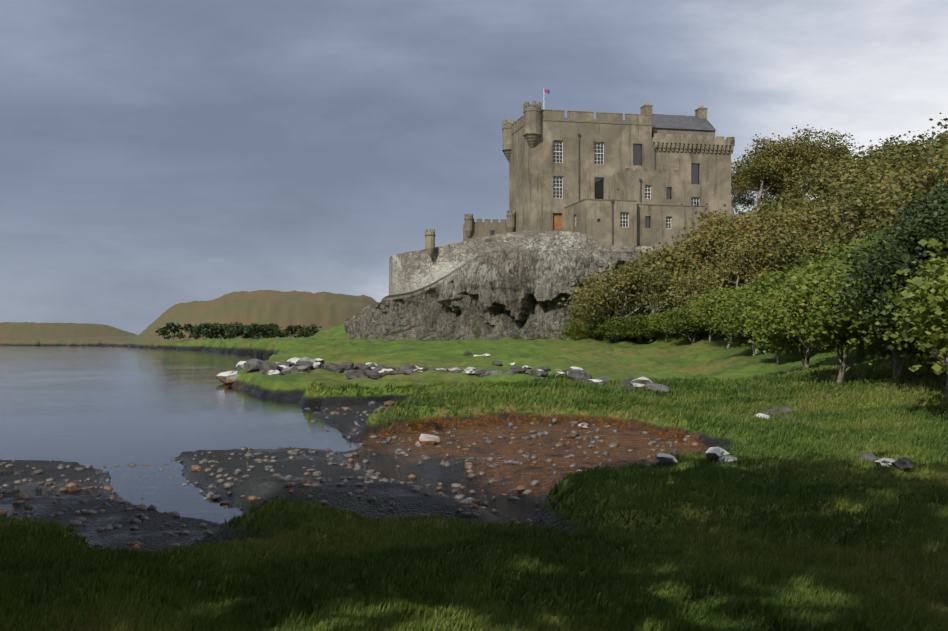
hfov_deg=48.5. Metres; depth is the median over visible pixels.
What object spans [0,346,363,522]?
water
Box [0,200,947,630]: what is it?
ground
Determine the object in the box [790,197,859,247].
gnarly tree
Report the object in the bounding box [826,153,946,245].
gnarly tree
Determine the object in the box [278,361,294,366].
boulder
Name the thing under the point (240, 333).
tree
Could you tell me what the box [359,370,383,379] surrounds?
boulder
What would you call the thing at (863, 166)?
gnarly tree
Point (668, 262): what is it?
gnarly tree
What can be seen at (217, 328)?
bush
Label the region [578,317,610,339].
tree
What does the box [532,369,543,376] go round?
boulder
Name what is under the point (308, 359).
boulder
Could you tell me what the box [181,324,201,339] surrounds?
bush
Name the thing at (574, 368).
boulder
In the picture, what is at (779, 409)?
boulder
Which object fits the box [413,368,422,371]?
boulder
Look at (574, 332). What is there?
shrub
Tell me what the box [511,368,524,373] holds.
boulder
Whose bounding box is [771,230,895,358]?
tree
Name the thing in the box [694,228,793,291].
gnarly tree
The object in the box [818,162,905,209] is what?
gnarly tree
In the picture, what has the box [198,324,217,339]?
tree
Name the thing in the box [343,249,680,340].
castle rock
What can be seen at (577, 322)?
gnarly tree
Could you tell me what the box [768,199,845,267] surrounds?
gnarly tree
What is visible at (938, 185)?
dark tree
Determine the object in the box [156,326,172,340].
tree
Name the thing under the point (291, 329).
tree
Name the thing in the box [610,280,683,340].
gnarly tree
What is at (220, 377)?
boulder
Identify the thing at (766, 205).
gnarly tree
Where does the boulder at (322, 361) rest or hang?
on the ground at (674, 356)
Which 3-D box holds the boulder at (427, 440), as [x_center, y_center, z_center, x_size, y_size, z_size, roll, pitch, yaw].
[-1.151,3.074,25.826,0.546,0.302,0.741,11,10,24]
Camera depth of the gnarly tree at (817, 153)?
170.32 m
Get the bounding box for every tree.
[155,327,173,340]
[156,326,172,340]
[163,322,186,341]
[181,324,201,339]
[190,322,215,337]
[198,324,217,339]
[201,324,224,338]
[216,325,231,338]
[219,322,241,338]
[222,327,240,338]
[232,322,246,338]
[234,329,243,337]
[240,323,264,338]
[243,325,253,338]
[250,325,265,338]
[260,324,272,338]
[265,323,283,337]
[268,328,283,337]
[281,331,292,337]
[284,325,299,338]
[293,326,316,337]
[295,325,307,336]
[303,326,319,337]
[307,324,320,328]
[558,267,652,340]
[559,239,702,341]
[561,307,592,328]
[576,282,630,318]
[605,237,731,342]
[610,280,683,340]
[618,246,680,341]
[633,263,710,340]
[659,249,757,336]
[669,216,770,291]
[671,200,794,250]
[673,227,695,254]
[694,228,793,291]
[703,206,792,229]
[731,148,809,212]
[731,158,767,213]
[735,224,850,274]
[736,159,799,202]
[738,197,829,273]
[739,127,823,204]
[744,183,837,223]
[751,201,835,242]
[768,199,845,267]
[771,151,886,206]
[776,177,867,242]
[784,124,850,193]
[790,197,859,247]
[805,170,909,248]
[810,168,871,199]
[812,128,866,197]
[814,180,947,397]
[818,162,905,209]
[824,159,946,242]
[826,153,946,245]
[827,152,937,196]
[830,131,941,169]
[833,135,938,206]
[834,157,896,192]
[850,166,947,273]
[854,150,947,227]
[863,135,947,173]
[874,136,947,188]
[913,122,947,158]
[915,113,947,145]
[930,140,947,166]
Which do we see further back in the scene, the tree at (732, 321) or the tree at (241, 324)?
the tree at (241, 324)
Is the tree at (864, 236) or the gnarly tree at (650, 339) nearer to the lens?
the tree at (864, 236)
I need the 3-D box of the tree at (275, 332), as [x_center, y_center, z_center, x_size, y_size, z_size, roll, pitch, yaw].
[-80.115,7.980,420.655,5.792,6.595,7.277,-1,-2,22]
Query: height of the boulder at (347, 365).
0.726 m
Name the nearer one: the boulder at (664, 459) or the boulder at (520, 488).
the boulder at (664, 459)
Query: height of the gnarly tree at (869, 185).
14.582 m
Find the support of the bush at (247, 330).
on the ground at (674, 356)
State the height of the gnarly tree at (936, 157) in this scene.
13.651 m
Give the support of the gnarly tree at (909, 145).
on the ground at (674, 356)
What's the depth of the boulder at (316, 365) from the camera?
61.60 m
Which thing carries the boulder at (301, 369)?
on the ground at (674, 356)
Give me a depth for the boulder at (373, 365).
62.75 m
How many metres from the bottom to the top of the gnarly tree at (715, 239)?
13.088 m
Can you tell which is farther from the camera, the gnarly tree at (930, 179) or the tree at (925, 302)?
the gnarly tree at (930, 179)
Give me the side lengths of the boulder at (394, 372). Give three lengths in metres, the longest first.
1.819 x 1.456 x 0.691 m
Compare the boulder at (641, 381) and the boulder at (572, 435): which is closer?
the boulder at (572, 435)
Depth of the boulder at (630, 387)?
37.21 m
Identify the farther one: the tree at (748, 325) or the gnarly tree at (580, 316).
the gnarly tree at (580, 316)
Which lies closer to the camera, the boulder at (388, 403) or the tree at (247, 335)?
the boulder at (388, 403)
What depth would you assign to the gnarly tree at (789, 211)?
118.32 m
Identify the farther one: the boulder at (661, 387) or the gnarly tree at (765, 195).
the gnarly tree at (765, 195)
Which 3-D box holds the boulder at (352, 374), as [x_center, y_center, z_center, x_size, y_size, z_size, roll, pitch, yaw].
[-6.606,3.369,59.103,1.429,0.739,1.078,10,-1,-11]
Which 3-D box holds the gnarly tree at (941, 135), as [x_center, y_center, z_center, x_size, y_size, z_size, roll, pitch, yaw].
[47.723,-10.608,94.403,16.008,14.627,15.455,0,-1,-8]
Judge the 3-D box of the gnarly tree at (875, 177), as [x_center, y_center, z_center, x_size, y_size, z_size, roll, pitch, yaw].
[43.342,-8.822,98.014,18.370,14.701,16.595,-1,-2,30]
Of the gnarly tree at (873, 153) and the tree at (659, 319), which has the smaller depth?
the tree at (659, 319)
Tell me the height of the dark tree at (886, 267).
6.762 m
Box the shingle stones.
[0,401,705,549]
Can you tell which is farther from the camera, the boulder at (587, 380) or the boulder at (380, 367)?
the boulder at (380, 367)
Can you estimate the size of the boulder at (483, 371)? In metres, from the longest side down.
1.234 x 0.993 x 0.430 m
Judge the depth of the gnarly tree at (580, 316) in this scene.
116.72 m
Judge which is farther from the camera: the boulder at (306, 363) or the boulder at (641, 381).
the boulder at (306, 363)
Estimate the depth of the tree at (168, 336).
439.50 m
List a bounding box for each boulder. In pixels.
[215,371,237,383]
[224,374,240,385]
[236,361,246,370]
[244,358,264,372]
[258,362,282,373]
[266,369,281,374]
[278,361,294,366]
[281,366,295,374]
[287,357,298,363]
[288,365,309,373]
[291,361,313,370]
[296,358,316,362]
[312,362,321,369]
[316,358,324,363]
[325,363,343,372]
[337,362,353,372]
[344,369,364,379]
[355,363,371,370]
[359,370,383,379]
[366,362,377,369]
[375,365,395,370]
[383,369,408,375]
[384,401,394,405]
[398,364,415,369]
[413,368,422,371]
[415,434,439,445]
[463,350,471,354]
[465,370,474,374]
[470,499,481,503]
[479,369,491,374]
[485,370,501,375]
[492,360,502,365]
[501,369,514,374]
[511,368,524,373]
[516,485,524,490]
[523,369,533,374]
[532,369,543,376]
[537,366,550,371]
[567,370,591,381]
[567,433,578,437]
[569,366,582,369]
[578,423,588,428]
[582,379,603,382]
[583,379,595,384]
[619,377,635,386]
[625,386,635,390]
[630,376,652,387]
[645,383,670,392]
[655,453,677,465]
[705,447,729,460]
[718,455,736,463]
[754,413,769,417]
[762,406,793,414]
[777,415,792,420]
[857,452,876,462]
[874,458,894,467]
[891,457,912,470]
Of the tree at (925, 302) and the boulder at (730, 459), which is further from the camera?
the tree at (925, 302)
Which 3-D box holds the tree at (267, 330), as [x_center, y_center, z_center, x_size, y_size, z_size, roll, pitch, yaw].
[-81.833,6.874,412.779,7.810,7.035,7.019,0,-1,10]
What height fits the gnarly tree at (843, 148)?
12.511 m
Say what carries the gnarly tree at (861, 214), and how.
on the ground at (674, 356)
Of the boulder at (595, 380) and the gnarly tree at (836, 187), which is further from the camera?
the gnarly tree at (836, 187)
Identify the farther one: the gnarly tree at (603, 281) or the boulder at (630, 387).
the gnarly tree at (603, 281)
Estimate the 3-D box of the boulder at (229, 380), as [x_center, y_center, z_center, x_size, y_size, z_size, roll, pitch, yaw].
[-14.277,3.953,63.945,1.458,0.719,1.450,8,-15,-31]
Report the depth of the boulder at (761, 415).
27.18 m
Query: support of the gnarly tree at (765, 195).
on the ground at (674, 356)
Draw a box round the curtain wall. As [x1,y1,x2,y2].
[389,231,681,302]
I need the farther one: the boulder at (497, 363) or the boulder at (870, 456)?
the boulder at (497, 363)
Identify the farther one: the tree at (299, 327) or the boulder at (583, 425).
the tree at (299, 327)
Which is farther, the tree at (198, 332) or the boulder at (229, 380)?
the tree at (198, 332)
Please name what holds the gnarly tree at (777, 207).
on the ground at (674, 356)
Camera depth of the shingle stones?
19.12 m
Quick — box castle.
[424,89,751,254]
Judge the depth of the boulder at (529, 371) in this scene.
54.80 m
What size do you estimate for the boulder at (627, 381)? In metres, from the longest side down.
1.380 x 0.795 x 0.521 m
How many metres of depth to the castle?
141.84 m
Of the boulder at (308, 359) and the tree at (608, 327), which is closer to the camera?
the boulder at (308, 359)
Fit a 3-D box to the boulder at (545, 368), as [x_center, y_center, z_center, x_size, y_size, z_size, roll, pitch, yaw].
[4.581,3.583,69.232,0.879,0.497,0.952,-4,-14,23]
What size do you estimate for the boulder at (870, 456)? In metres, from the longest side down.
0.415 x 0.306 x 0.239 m
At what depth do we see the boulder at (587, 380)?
44.82 m
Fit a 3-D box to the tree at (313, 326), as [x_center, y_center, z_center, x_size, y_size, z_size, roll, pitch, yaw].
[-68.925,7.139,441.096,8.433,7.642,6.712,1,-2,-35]
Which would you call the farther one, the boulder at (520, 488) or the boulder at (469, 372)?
the boulder at (469, 372)
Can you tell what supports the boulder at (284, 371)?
on the ground at (674, 356)
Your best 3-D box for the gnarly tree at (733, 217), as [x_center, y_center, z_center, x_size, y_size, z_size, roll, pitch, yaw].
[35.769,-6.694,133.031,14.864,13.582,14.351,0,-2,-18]
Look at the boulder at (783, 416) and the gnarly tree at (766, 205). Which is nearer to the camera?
the boulder at (783, 416)
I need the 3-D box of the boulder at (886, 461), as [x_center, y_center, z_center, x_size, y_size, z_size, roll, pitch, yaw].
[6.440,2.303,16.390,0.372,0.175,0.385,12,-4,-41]
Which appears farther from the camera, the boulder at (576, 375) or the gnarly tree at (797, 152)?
the gnarly tree at (797, 152)
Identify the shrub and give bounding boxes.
[557,323,595,340]
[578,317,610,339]
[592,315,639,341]
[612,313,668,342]
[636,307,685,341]
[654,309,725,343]
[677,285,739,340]
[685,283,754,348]
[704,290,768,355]
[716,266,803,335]
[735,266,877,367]
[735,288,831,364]
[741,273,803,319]
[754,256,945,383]
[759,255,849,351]
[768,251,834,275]
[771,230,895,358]
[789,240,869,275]
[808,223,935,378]
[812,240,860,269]
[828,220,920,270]
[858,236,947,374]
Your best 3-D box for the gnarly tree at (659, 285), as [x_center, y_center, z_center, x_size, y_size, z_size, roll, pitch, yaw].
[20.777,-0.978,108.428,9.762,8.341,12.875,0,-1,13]
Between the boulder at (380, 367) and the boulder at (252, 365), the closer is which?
the boulder at (380, 367)
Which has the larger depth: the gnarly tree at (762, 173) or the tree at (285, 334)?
the tree at (285, 334)
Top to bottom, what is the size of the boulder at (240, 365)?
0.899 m
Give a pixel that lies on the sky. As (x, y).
(156, 156)
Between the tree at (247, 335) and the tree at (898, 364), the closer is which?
the tree at (898, 364)
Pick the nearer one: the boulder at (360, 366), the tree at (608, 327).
the boulder at (360, 366)
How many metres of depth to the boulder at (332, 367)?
60.65 m
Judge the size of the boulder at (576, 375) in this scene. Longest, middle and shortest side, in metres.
1.106 x 0.970 x 0.706 m
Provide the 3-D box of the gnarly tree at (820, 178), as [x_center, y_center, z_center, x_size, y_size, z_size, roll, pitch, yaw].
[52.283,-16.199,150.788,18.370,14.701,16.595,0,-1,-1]
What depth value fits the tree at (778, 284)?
68.22 m
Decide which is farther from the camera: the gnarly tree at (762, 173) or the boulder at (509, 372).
the gnarly tree at (762, 173)
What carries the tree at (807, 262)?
on the ground at (674, 356)
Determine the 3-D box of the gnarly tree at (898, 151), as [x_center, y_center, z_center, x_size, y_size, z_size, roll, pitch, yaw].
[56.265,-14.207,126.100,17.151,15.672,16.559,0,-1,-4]
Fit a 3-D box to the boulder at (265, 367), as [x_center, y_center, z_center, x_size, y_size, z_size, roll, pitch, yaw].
[-12.059,3.218,62.192,1.553,0.949,1.447,-6,-10,31]
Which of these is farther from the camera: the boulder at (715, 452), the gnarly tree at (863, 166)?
the gnarly tree at (863, 166)
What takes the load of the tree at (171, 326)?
on the ground at (674, 356)
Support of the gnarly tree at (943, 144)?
on the ground at (674, 356)
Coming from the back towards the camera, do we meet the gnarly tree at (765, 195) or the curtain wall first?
the gnarly tree at (765, 195)
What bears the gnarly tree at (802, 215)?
on the ground at (674, 356)
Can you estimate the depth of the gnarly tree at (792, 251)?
90.36 m
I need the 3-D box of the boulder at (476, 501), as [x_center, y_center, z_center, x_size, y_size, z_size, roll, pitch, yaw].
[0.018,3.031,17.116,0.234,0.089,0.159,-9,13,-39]
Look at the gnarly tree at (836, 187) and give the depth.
142.29 m
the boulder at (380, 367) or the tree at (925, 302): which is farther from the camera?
the boulder at (380, 367)
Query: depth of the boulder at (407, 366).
62.32 m
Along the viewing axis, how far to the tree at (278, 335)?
428.08 m
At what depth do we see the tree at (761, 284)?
76.60 m
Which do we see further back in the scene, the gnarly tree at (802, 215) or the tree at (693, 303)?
the gnarly tree at (802, 215)
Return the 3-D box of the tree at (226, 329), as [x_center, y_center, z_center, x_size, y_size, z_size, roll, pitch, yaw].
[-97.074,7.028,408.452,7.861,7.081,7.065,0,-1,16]
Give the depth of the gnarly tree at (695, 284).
98.17 m
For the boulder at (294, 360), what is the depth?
70.18 m
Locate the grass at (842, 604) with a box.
[0,348,947,630]
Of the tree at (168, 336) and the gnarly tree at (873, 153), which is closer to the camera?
the gnarly tree at (873, 153)
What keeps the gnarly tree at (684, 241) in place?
on the ground at (674, 356)
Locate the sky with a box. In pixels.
[0,0,947,334]
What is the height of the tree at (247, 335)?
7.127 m
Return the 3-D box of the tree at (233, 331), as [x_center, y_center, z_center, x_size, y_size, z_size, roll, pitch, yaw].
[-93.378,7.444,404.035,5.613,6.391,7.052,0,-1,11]
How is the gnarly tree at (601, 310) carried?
on the ground at (674, 356)
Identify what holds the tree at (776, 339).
on the ground at (674, 356)
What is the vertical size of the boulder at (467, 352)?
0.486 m
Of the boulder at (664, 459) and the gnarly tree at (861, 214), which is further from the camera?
the gnarly tree at (861, 214)
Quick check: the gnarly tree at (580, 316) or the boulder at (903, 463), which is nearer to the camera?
the boulder at (903, 463)
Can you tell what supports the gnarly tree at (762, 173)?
on the ground at (674, 356)
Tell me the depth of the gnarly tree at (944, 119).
115.69 m
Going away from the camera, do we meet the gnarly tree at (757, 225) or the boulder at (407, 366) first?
the boulder at (407, 366)
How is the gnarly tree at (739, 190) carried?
on the ground at (674, 356)
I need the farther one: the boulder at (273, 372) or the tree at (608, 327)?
the tree at (608, 327)
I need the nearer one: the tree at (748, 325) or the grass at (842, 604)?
the grass at (842, 604)
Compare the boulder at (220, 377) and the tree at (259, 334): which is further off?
the tree at (259, 334)
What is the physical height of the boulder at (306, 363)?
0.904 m
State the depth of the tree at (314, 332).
411.66 m
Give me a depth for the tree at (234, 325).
412.16 m
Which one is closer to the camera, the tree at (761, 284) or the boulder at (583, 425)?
the boulder at (583, 425)
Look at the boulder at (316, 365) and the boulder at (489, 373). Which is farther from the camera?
the boulder at (316, 365)

